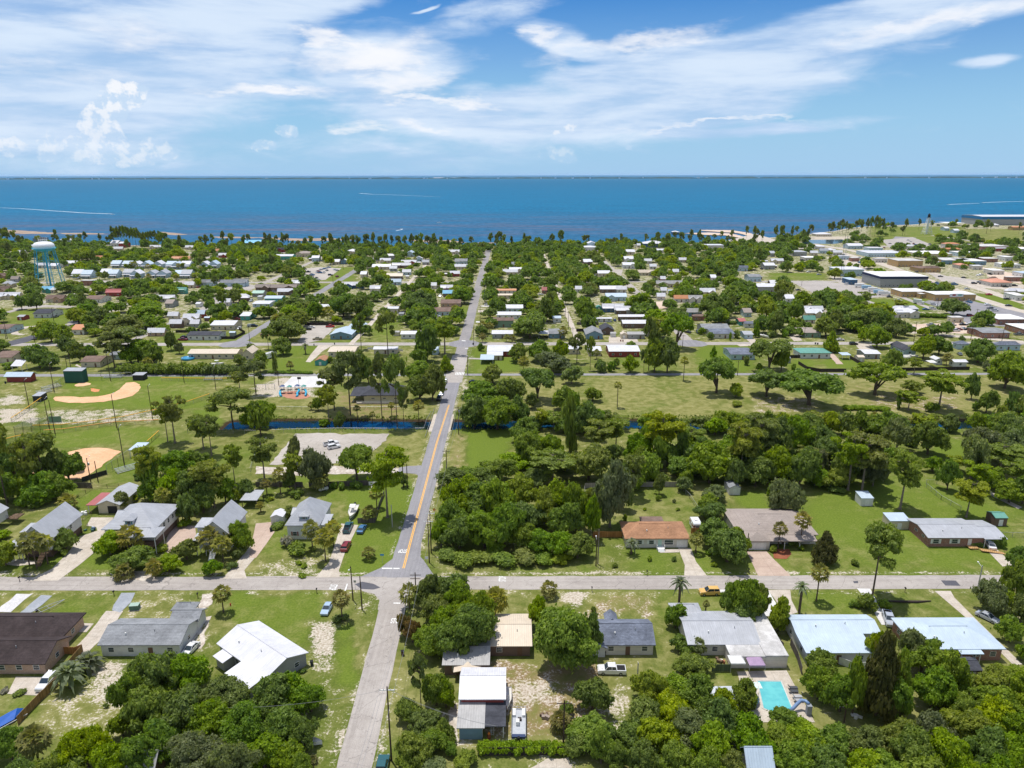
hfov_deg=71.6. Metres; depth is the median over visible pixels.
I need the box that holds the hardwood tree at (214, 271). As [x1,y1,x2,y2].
[210,268,220,275]
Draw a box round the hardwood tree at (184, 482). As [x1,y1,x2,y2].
[169,469,206,494]
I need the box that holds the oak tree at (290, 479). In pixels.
[282,471,295,490]
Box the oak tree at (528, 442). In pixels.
[512,429,543,463]
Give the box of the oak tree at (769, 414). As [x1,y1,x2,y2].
[763,409,776,418]
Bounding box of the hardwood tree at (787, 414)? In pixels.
[777,412,789,417]
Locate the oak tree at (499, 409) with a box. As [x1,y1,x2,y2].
[480,395,517,429]
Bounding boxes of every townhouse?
[70,269,84,277]
[80,270,96,278]
[108,269,121,277]
[110,260,122,267]
[121,261,130,267]
[122,269,135,276]
[129,269,145,277]
[133,261,142,267]
[140,260,153,267]
[145,269,158,277]
[153,260,165,267]
[156,269,170,277]
[165,261,176,267]
[171,261,181,268]
[181,261,192,267]
[181,270,194,278]
[199,260,209,267]
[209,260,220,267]
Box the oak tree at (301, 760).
[292,751,312,767]
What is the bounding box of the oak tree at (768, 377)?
[747,367,784,396]
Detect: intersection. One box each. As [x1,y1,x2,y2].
[218,341,252,346]
[359,577,413,609]
[361,544,432,576]
[449,340,478,346]
[678,340,706,346]
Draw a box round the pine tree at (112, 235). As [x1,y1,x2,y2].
[110,232,114,241]
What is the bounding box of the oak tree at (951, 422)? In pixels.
[938,413,960,431]
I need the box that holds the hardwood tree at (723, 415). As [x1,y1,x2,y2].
[713,410,730,431]
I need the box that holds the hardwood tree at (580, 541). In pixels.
[563,529,595,557]
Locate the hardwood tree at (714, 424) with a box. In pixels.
[703,417,728,434]
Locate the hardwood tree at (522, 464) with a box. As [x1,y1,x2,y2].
[499,451,535,469]
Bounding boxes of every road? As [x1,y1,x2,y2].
[7,256,209,312]
[8,335,37,345]
[13,305,76,309]
[65,252,283,325]
[65,280,254,310]
[67,320,80,323]
[124,257,321,343]
[236,270,356,340]
[337,591,408,767]
[387,383,459,577]
[445,355,467,382]
[455,250,490,354]
[603,261,691,339]
[815,244,1023,303]
[842,253,1023,312]
[884,290,936,309]
[912,332,1023,342]
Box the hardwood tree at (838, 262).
[831,258,844,266]
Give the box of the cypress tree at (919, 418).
[911,412,937,423]
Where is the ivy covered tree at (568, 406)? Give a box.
[561,393,578,453]
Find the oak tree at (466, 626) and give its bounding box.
[430,602,499,655]
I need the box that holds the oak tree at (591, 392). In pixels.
[583,387,602,400]
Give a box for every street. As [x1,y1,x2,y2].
[0,575,1015,590]
[12,342,1023,345]
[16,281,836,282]
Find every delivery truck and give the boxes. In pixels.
[854,283,865,286]
[861,285,872,288]
[867,287,879,290]
[878,291,890,294]
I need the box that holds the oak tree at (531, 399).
[526,392,538,408]
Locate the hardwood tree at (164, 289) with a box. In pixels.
[157,284,178,294]
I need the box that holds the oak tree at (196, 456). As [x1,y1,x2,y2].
[186,450,209,464]
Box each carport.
[240,490,263,507]
[480,354,493,359]
[538,330,548,337]
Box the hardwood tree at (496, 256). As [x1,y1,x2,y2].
[491,253,504,259]
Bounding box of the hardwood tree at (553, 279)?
[541,273,559,284]
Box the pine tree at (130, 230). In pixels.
[129,227,132,241]
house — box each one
[0,273,6,278]
[0,287,8,291]
[0,292,7,299]
[0,324,23,332]
[0,350,22,362]
[0,503,24,522]
[0,612,86,673]
[2,281,16,287]
[7,292,22,295]
[10,276,20,281]
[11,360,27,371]
[12,502,82,566]
[32,309,63,317]
[33,237,47,241]
[36,263,49,267]
[42,286,54,292]
[45,295,66,302]
[45,298,53,301]
[48,263,62,268]
[50,287,57,292]
[71,324,87,334]
[79,356,112,366]
[80,280,95,285]
[86,295,111,302]
[97,602,207,655]
[101,503,178,553]
[105,289,121,291]
[105,291,121,295]
[109,351,125,359]
[110,240,121,245]
[113,247,123,250]
[118,242,130,247]
[125,749,165,767]
[146,328,166,335]
[149,245,160,248]
[157,295,176,301]
[164,299,178,307]
[167,312,180,319]
[169,319,184,327]
[171,256,190,260]
[177,287,187,293]
[182,314,201,320]
[184,282,195,287]
[184,317,192,325]
[185,245,193,249]
[186,331,225,339]
[187,349,242,358]
[189,319,201,327]
[193,499,246,560]
[195,310,206,317]
[196,279,217,285]
[210,320,242,329]
[213,621,308,697]
[218,253,226,257]
[220,280,248,286]
[224,298,231,305]
[238,296,249,300]
[240,312,256,319]
[241,345,257,358]
[244,240,260,245]
[252,290,266,296]
[252,301,274,306]
[255,284,270,291]
[264,296,284,301]
[270,284,297,291]
[276,254,295,259]
[277,247,285,251]
[277,288,292,295]
[285,497,333,538]
[291,280,302,285]
[296,251,310,256]
[311,255,320,261]
[328,346,358,356]
[332,259,340,264]
[344,282,363,288]
[360,271,367,277]
[369,285,380,291]
[372,264,391,269]
[373,346,398,353]
[380,258,390,262]
[386,273,402,278]
[388,254,394,259]
[388,306,399,312]
[389,266,397,270]
[391,279,401,284]
[392,263,411,267]
[400,331,417,338]
[401,260,416,264]
[402,269,411,274]
[406,250,414,256]
[415,256,422,261]
[422,260,428,264]
[431,282,436,288]
[432,346,438,354]
[434,307,450,315]
[440,285,452,289]
[440,299,460,306]
[442,290,452,296]
[442,641,490,677]
[450,250,459,253]
[450,271,459,276]
[454,264,467,269]
[455,259,467,263]
[456,667,505,738]
[487,345,512,356]
[487,351,502,359]
[487,614,531,655]
[492,330,512,337]
[493,317,513,326]
[496,312,520,318]
[497,305,522,311]
[498,289,515,293]
[498,294,512,298]
[502,269,517,274]
[509,267,521,273]
[541,287,546,293]
[548,329,562,337]
[552,316,560,322]
[568,346,578,353]
[575,286,581,292]
[583,259,592,264]
[583,326,602,338]
[584,246,596,250]
[587,241,594,245]
[587,346,601,355]
[593,317,611,321]
[593,609,655,656]
[597,270,609,275]
[599,286,616,292]
[599,323,614,334]
[601,303,624,309]
[603,307,613,311]
[604,293,626,300]
[606,345,639,356]
[614,306,633,313]
[616,286,626,292]
[616,308,634,313]
[617,314,644,320]
[619,516,689,551]
[620,320,645,327]
[621,262,634,268]
[623,256,633,261]
[625,249,634,254]
[626,332,645,338]
[638,270,652,275]
[642,241,660,247]
[644,259,651,263]
[649,264,656,268]
[655,280,681,287]
[656,293,665,299]
[660,287,666,292]
[668,603,788,667]
[673,295,688,301]
[678,257,686,262]
[686,308,702,315]
[688,295,702,302]
[692,314,705,320]
[697,324,729,333]
[699,288,715,295]
[705,328,734,337]
[709,274,715,279]
[723,348,754,359]
[723,509,817,549]
[735,318,745,325]
[737,265,748,270]
[740,308,752,316]
[740,746,774,767]
[743,321,753,327]
[744,274,761,281]
[756,283,775,292]
[761,263,775,268]
[769,251,774,256]
[770,258,783,263]
[782,295,791,302]
[786,614,879,663]
[792,348,830,357]
[794,327,820,337]
[801,315,815,322]
[803,309,822,317]
[804,306,823,311]
[856,349,880,358]
[890,341,915,354]
[891,617,1005,661]
[893,306,917,310]
[893,310,903,317]
[894,308,920,317]
[906,518,1007,553]
[916,293,924,297]
[930,355,942,364]
[940,227,949,230]
[949,359,967,366]
[950,229,958,232]
[952,341,968,348]
[993,341,1020,349]
[1003,288,1023,294]
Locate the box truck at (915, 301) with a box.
[913,299,924,303]
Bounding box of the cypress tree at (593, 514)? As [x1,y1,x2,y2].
[584,493,601,537]
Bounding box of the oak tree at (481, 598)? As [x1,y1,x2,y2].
[452,589,496,615]
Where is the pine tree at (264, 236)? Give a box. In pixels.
[263,232,267,242]
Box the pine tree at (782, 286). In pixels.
[780,283,787,297]
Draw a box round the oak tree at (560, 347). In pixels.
[552,338,568,355]
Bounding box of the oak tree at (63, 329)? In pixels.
[52,323,73,338]
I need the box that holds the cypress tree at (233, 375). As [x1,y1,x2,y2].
[227,371,248,387]
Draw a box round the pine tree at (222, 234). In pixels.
[220,230,224,239]
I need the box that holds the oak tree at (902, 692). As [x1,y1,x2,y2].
[883,672,914,720]
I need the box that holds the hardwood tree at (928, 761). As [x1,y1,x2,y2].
[898,752,945,767]
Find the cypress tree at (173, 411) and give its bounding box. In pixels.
[150,395,186,443]
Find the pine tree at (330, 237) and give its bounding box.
[328,233,333,242]
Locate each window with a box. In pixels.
[15,665,22,669]
[33,665,39,669]
[108,647,114,651]
[127,647,133,651]
[496,647,501,651]
[608,646,613,650]
[642,646,647,650]
[647,540,655,543]
[664,540,673,544]
[930,539,941,543]
[949,539,959,543]
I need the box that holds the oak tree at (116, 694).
[104,669,143,708]
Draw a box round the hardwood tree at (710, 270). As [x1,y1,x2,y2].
[704,268,716,274]
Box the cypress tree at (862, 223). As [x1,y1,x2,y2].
[859,219,864,228]
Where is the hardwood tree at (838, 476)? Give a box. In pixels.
[822,467,857,485]
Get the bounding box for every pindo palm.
[48,660,89,699]
[74,650,107,676]
[300,343,309,353]
[623,537,639,554]
[669,576,691,602]
[792,581,810,613]
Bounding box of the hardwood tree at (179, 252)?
[174,248,188,255]
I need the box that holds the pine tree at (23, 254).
[20,251,27,260]
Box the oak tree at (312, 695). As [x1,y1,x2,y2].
[290,682,325,714]
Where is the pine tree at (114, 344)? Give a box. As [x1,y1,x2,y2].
[92,331,123,367]
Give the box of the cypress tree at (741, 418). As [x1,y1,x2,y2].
[734,413,750,422]
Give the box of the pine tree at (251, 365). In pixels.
[237,358,267,394]
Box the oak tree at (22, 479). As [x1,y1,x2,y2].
[7,469,33,495]
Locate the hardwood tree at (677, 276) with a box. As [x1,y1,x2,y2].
[670,273,681,279]
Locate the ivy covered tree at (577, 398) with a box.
[568,392,579,410]
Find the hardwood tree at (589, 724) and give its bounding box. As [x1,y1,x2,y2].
[565,709,616,753]
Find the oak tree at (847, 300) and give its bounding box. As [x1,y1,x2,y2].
[841,297,855,304]
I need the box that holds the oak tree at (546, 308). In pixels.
[537,295,554,321]
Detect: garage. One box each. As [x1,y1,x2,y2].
[86,482,138,512]
[740,331,753,338]
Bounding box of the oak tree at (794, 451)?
[788,447,797,455]
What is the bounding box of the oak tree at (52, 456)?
[33,447,64,473]
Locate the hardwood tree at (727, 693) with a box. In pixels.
[712,686,738,709]
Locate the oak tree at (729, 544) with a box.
[706,526,747,563]
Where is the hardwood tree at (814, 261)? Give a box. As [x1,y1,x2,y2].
[807,259,819,265]
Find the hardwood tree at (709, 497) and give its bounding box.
[698,490,718,506]
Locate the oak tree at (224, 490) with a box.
[216,474,236,503]
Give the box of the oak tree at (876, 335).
[863,325,891,347]
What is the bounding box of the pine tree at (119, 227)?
[118,225,122,237]
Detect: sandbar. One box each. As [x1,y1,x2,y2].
[8,230,57,233]
[61,233,102,233]
[162,232,186,234]
[257,237,341,240]
[689,232,742,237]
[702,230,751,234]
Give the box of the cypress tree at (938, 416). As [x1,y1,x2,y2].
[920,413,944,424]
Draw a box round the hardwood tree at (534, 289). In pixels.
[520,284,539,293]
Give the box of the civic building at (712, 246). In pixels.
[703,244,723,250]
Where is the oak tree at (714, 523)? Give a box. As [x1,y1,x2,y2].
[697,516,727,544]
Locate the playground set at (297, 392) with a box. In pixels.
[279,384,306,396]
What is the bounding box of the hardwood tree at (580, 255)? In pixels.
[576,251,587,261]
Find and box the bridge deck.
[428,414,453,431]
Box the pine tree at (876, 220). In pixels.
[874,215,878,236]
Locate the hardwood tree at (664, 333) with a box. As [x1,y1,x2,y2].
[659,321,670,335]
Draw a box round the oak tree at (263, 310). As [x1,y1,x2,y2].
[251,305,277,318]
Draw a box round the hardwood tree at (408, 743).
[394,730,434,767]
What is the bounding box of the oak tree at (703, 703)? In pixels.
[695,697,711,722]
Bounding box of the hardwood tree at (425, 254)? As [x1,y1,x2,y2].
[419,250,431,259]
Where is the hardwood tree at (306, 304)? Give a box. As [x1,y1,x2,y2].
[302,301,319,307]
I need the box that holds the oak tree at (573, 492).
[561,480,587,529]
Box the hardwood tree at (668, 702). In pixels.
[654,687,694,723]
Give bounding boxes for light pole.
[43,396,50,430]
[48,400,55,433]
[86,455,90,481]
[118,424,124,466]
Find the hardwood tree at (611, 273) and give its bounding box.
[604,272,622,277]
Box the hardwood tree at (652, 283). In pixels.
[644,280,656,286]
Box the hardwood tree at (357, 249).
[354,246,369,252]
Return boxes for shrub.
[0,685,8,693]
[1,361,16,369]
[12,688,26,696]
[13,494,29,506]
[27,497,51,508]
[60,549,67,555]
[154,542,167,552]
[177,518,191,526]
[225,562,238,569]
[226,489,241,501]
[230,547,246,558]
[271,521,284,530]
[280,534,294,547]
[287,540,305,555]
[288,488,303,498]
[298,572,306,577]
[298,668,306,673]
[308,546,317,550]
[328,356,333,362]
[329,481,337,488]
[331,612,348,621]
[338,482,344,489]
[349,481,362,487]
[436,546,456,561]
[450,550,472,569]
[468,550,496,565]
[477,343,484,350]
[486,541,505,551]
[490,548,518,568]
[511,545,536,566]
[533,549,553,565]
[550,552,573,565]
[563,732,585,759]
[594,359,606,372]
[606,361,616,371]
[655,494,661,500]
[697,327,706,334]
[706,332,713,338]
[731,400,741,406]
[734,330,739,337]
[743,355,749,364]
[767,330,776,336]
[769,544,776,552]
[782,329,788,336]
[788,542,798,545]
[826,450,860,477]
[827,486,846,492]
[848,599,861,607]
[851,558,859,565]
[856,592,878,611]
[876,598,892,608]
[924,402,940,411]
[971,542,983,546]
[972,401,981,410]
[998,535,1006,548]
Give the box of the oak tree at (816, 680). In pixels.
[799,663,831,699]
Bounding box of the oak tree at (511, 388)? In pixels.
[491,377,526,400]
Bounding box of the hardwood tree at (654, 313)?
[645,308,668,318]
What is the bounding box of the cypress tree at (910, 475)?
[888,447,926,509]
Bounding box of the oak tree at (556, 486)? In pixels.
[547,478,566,507]
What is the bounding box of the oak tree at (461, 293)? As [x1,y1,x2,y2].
[454,287,471,303]
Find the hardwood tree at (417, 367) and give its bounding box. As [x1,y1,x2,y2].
[404,360,428,377]
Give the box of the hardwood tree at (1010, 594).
[1006,590,1015,607]
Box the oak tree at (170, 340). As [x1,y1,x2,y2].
[163,329,177,349]
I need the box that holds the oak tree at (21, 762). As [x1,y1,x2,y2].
[5,753,36,767]
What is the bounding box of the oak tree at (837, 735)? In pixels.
[811,721,851,754]
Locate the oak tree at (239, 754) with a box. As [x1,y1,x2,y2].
[206,740,264,767]
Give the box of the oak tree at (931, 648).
[906,637,943,672]
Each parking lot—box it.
[269,433,388,464]
[298,325,332,342]
[305,267,340,279]
[609,336,637,342]
[612,269,622,275]
[656,301,668,308]
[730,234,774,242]
[793,280,888,297]
[827,257,867,270]
[829,276,864,283]
[883,237,929,250]
[912,322,967,333]
[924,300,1023,326]
[929,273,978,284]
[966,281,1023,288]
[983,267,1022,283]
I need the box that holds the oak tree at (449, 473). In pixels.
[434,466,465,485]
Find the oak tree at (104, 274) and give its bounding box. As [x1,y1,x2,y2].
[100,270,108,278]
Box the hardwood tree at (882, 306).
[871,304,893,314]
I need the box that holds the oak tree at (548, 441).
[538,434,563,456]
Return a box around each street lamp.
[348,566,353,600]
[595,536,596,565]
[977,561,982,586]
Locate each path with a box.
[0,373,446,376]
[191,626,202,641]
[197,616,210,648]
[199,594,212,607]
[255,466,398,475]
[464,373,986,375]
[987,490,1021,508]
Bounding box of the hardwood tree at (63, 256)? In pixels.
[58,254,67,260]
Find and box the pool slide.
[789,698,812,715]
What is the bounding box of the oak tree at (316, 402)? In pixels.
[311,397,322,410]
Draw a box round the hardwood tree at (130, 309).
[126,306,134,314]
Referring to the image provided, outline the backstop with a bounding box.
[63,368,87,382]
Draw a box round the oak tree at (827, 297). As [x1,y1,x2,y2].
[821,290,837,303]
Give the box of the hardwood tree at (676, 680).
[664,671,686,701]
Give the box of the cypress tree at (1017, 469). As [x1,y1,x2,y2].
[999,458,1023,477]
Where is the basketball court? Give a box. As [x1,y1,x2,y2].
[284,376,325,386]
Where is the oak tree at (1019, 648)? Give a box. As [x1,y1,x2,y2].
[1014,644,1023,660]
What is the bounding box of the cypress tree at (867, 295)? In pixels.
[857,291,875,300]
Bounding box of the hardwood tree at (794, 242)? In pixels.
[788,239,799,246]
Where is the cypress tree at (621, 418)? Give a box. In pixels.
[614,413,629,421]
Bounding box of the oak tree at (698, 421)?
[689,415,711,428]
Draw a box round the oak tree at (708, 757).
[689,745,731,767]
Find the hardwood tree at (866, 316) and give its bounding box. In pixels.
[846,308,878,325]
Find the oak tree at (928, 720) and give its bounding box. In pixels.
[915,708,958,735]
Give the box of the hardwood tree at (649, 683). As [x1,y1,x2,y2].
[629,669,676,701]
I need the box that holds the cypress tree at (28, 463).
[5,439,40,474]
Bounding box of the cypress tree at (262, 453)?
[244,436,277,478]
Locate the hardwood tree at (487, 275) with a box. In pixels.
[482,272,496,280]
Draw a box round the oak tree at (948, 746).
[929,726,981,767]
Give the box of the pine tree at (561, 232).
[558,230,563,239]
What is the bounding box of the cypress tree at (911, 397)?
[894,389,927,410]
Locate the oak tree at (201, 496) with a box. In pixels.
[188,480,217,512]
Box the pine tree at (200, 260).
[196,257,202,264]
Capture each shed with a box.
[17,315,29,319]
[195,302,202,306]
[229,331,236,335]
[257,295,263,299]
[270,508,285,523]
[315,355,328,365]
[610,332,615,336]
[620,331,626,338]
[724,480,740,494]
[854,355,864,361]
[855,491,873,505]
[882,512,909,529]
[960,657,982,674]
[985,511,1008,525]
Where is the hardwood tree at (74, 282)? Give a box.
[65,280,82,285]
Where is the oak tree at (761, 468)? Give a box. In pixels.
[744,453,776,486]
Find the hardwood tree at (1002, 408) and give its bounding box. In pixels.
[992,394,1023,415]
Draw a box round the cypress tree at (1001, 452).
[988,442,1023,466]
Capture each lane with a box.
[348,262,429,344]
[544,254,577,343]
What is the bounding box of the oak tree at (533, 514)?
[514,500,547,525]
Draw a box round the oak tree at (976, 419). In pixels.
[964,411,991,427]
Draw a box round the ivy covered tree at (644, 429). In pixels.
[639,425,653,452]
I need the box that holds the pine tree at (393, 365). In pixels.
[381,352,406,427]
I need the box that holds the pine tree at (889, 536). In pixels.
[863,520,906,595]
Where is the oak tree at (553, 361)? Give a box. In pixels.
[534,351,573,372]
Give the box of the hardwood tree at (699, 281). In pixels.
[695,278,705,285]
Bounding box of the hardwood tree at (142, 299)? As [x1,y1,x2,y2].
[137,297,151,302]
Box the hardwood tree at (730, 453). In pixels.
[723,446,740,457]
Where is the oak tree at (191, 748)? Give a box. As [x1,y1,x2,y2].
[160,729,229,767]
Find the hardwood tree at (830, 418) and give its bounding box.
[823,411,842,432]
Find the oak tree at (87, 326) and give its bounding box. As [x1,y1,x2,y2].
[82,322,98,330]
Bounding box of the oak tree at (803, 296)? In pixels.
[793,290,812,305]
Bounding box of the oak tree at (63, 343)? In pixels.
[53,334,74,355]
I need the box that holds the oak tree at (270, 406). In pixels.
[239,399,275,425]
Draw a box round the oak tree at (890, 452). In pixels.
[884,447,899,460]
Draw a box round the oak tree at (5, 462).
[0,443,32,474]
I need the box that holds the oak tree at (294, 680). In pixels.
[284,670,315,708]
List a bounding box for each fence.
[11,397,41,421]
[16,678,57,724]
[32,393,209,429]
[41,377,64,392]
[46,419,158,432]
[59,645,82,681]
[63,647,74,653]
[73,482,91,487]
[81,470,106,481]
[87,372,131,380]
[106,449,129,474]
[161,377,233,381]
[175,328,199,332]
[187,430,255,433]
[221,328,244,338]
[255,482,302,486]
[271,428,422,432]
[276,406,402,409]
[305,322,343,324]
[309,480,367,486]
[357,491,384,522]
[482,747,562,755]
[585,482,677,487]
[593,531,622,537]
[691,528,699,533]
[711,664,730,671]
[790,638,802,673]
[798,361,845,371]
[838,657,865,668]
[850,356,861,362]
[902,367,969,370]
[926,483,961,510]
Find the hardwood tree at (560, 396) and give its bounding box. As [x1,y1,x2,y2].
[551,385,577,407]
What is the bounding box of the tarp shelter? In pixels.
[711,686,737,705]
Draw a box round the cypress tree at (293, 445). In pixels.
[285,435,299,455]
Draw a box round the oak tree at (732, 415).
[728,411,740,428]
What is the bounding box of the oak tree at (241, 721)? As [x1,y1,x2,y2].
[218,697,262,746]
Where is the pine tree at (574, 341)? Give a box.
[567,333,585,362]
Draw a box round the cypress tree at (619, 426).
[603,417,629,445]
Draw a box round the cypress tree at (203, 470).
[187,458,231,507]
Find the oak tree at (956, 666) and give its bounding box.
[923,647,973,686]
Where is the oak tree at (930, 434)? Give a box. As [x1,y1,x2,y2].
[909,419,951,454]
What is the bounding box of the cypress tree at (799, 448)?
[797,444,831,455]
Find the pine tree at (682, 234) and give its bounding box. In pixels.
[679,232,684,240]
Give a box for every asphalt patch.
[355,582,379,589]
[941,580,959,585]
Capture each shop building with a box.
[789,250,806,255]
[800,256,815,260]
[809,251,817,255]
[814,245,825,248]
[818,248,828,253]
[832,250,842,254]
[838,255,848,259]
[843,243,862,248]
[848,257,859,261]
[856,250,897,256]
[863,247,882,249]
[872,258,886,262]
[887,258,922,266]
[891,288,923,296]
[907,251,951,257]
[909,266,941,271]
[922,266,939,272]
[924,291,975,300]
[939,258,967,262]
[940,242,958,247]
[941,260,952,263]
[947,316,963,322]
[949,251,969,256]
[952,263,967,268]
[956,259,986,264]
[967,244,1008,249]
[967,327,1010,337]
[969,265,982,269]
[976,257,997,261]
[979,278,1012,286]
[983,268,1004,274]
[994,262,1020,267]
[994,314,1023,324]
[995,247,1004,251]
[997,256,1012,260]
[1003,276,1022,280]
[1003,292,1023,300]
[1004,323,1023,333]
[1007,226,1023,229]
[1012,271,1023,277]
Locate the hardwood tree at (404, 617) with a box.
[396,613,410,632]
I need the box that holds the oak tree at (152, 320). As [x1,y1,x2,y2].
[139,314,166,327]
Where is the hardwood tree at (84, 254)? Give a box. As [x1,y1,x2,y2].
[79,249,95,260]
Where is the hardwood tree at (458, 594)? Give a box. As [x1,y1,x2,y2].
[443,577,472,605]
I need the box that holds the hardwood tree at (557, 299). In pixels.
[554,296,563,302]
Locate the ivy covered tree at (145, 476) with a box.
[138,451,160,498]
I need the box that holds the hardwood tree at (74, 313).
[64,307,87,323]
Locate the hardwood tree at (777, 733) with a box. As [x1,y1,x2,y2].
[766,719,794,754]
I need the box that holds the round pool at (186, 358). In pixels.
[181,356,194,360]
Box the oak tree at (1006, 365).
[986,349,1023,388]
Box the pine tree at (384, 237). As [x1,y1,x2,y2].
[383,234,387,244]
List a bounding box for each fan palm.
[13,530,49,568]
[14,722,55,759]
[16,537,33,564]
[33,533,55,563]
[56,492,79,508]
[111,561,136,581]
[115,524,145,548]
[142,357,152,363]
[144,557,162,577]
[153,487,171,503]
[195,525,219,550]
[210,534,233,561]
[211,584,232,612]
[256,501,264,511]
[260,478,272,494]
[271,467,286,493]
[286,361,294,369]
[301,518,319,546]
[309,473,329,489]
[310,754,318,767]
[312,526,335,561]
[319,306,333,318]
[324,519,341,546]
[330,589,350,620]
[353,405,360,422]
[360,504,377,519]
[361,545,375,559]
[368,411,375,422]
[368,491,383,508]
[387,402,394,415]
[398,582,417,608]
[412,399,424,420]
[478,332,486,341]
[485,321,494,329]
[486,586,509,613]
[509,334,515,341]
[517,356,529,368]
[540,579,557,597]
[548,709,571,733]
[557,325,567,338]
[593,349,600,358]
[614,381,621,406]
[680,356,689,379]
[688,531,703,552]
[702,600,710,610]
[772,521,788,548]
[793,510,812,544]
[810,562,830,601]
[909,416,916,426]
[940,353,952,364]
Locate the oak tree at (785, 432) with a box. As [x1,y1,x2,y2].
[764,413,793,452]
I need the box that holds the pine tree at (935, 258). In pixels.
[931,256,938,265]
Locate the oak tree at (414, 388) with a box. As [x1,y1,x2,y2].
[405,374,425,398]
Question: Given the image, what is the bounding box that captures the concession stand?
[3,372,37,381]
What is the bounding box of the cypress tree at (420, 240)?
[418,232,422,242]
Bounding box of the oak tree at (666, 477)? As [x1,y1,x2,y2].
[655,473,670,481]
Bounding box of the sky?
[0,0,1023,175]
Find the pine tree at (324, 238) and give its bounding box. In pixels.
[321,236,326,242]
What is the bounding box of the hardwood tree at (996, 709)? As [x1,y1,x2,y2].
[974,693,1015,730]
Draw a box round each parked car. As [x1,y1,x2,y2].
[34,670,56,691]
[181,641,200,653]
[320,601,332,615]
[327,443,340,449]
[340,541,351,551]
[356,524,366,533]
[436,395,441,400]
[698,585,719,595]
[975,610,999,623]
[983,540,996,549]
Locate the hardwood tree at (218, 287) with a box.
[212,286,224,293]
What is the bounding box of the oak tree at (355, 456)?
[336,443,375,480]
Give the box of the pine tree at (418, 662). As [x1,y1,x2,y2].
[407,652,427,706]
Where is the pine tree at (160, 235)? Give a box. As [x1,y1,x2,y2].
[157,232,162,245]
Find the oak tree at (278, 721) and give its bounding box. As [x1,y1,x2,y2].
[258,701,300,741]
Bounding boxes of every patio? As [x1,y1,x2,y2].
[79,623,93,631]
[448,709,457,740]
[531,758,571,767]
[737,670,814,721]
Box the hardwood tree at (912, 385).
[900,380,925,391]
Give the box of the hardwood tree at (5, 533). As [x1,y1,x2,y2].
[0,529,12,539]
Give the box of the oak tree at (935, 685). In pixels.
[912,664,959,709]
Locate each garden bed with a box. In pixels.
[7,559,36,565]
[121,571,153,580]
[773,549,790,558]
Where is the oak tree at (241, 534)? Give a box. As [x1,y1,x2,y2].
[226,519,254,547]
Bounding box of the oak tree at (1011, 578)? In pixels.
[998,558,1023,594]
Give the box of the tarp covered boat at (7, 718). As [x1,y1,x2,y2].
[0,708,26,728]
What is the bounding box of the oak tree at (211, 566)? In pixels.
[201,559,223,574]
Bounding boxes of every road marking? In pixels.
[403,407,447,566]
[404,407,448,567]
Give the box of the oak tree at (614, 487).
[590,458,637,527]
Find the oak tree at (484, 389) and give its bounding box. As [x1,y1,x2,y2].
[460,380,498,401]
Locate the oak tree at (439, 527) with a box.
[429,517,447,546]
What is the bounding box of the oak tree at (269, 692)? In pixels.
[249,672,290,721]
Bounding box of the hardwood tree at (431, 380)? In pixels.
[418,361,446,400]
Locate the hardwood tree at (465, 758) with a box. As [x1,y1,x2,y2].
[453,748,477,767]
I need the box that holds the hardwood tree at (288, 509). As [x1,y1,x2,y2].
[284,505,292,518]
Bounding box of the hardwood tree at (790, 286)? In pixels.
[774,279,795,293]
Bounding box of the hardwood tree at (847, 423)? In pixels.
[833,410,856,435]
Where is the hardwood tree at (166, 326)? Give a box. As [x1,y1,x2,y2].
[156,323,170,330]
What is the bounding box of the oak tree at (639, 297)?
[624,292,650,305]
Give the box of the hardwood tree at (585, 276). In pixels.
[577,270,593,282]
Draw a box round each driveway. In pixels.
[0,594,31,611]
[8,677,41,694]
[11,326,34,334]
[21,595,50,611]
[27,517,112,580]
[77,611,122,653]
[112,593,134,611]
[166,526,195,552]
[222,546,253,578]
[249,522,273,557]
[306,345,331,361]
[316,523,357,576]
[398,465,422,476]
[678,548,706,575]
[720,589,775,615]
[747,551,790,575]
[769,590,796,614]
[789,333,801,340]
[829,351,842,363]
[856,342,873,348]
[857,588,884,624]
[935,591,1021,664]
[989,550,1010,565]
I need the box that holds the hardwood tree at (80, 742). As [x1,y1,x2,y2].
[54,723,112,767]
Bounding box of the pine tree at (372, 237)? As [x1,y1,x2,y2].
[371,232,374,243]
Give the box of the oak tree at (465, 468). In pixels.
[460,465,475,474]
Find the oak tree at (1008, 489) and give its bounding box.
[991,478,1023,502]
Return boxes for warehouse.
[961,215,1023,224]
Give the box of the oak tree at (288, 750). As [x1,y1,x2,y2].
[267,736,305,767]
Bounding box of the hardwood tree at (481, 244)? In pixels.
[477,242,484,246]
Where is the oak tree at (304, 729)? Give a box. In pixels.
[290,714,320,750]
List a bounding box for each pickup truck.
[323,439,338,445]
[342,522,353,532]
[375,754,389,767]
[597,662,625,675]
[881,609,894,626]
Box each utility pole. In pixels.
[359,576,362,609]
[380,686,394,760]
[423,519,432,562]
[425,511,434,552]
[557,700,571,742]
[597,532,598,563]
[839,704,847,722]
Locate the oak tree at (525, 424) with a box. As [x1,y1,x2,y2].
[509,416,539,439]
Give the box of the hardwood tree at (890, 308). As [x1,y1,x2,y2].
[866,301,896,314]
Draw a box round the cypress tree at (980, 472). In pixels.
[962,459,998,487]
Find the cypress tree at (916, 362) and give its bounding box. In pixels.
[906,357,924,373]
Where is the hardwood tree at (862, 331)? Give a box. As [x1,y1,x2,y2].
[857,327,867,341]
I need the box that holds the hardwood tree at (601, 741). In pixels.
[588,725,614,763]
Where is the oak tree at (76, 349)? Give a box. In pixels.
[66,341,85,360]
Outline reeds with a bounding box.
[224,414,989,429]

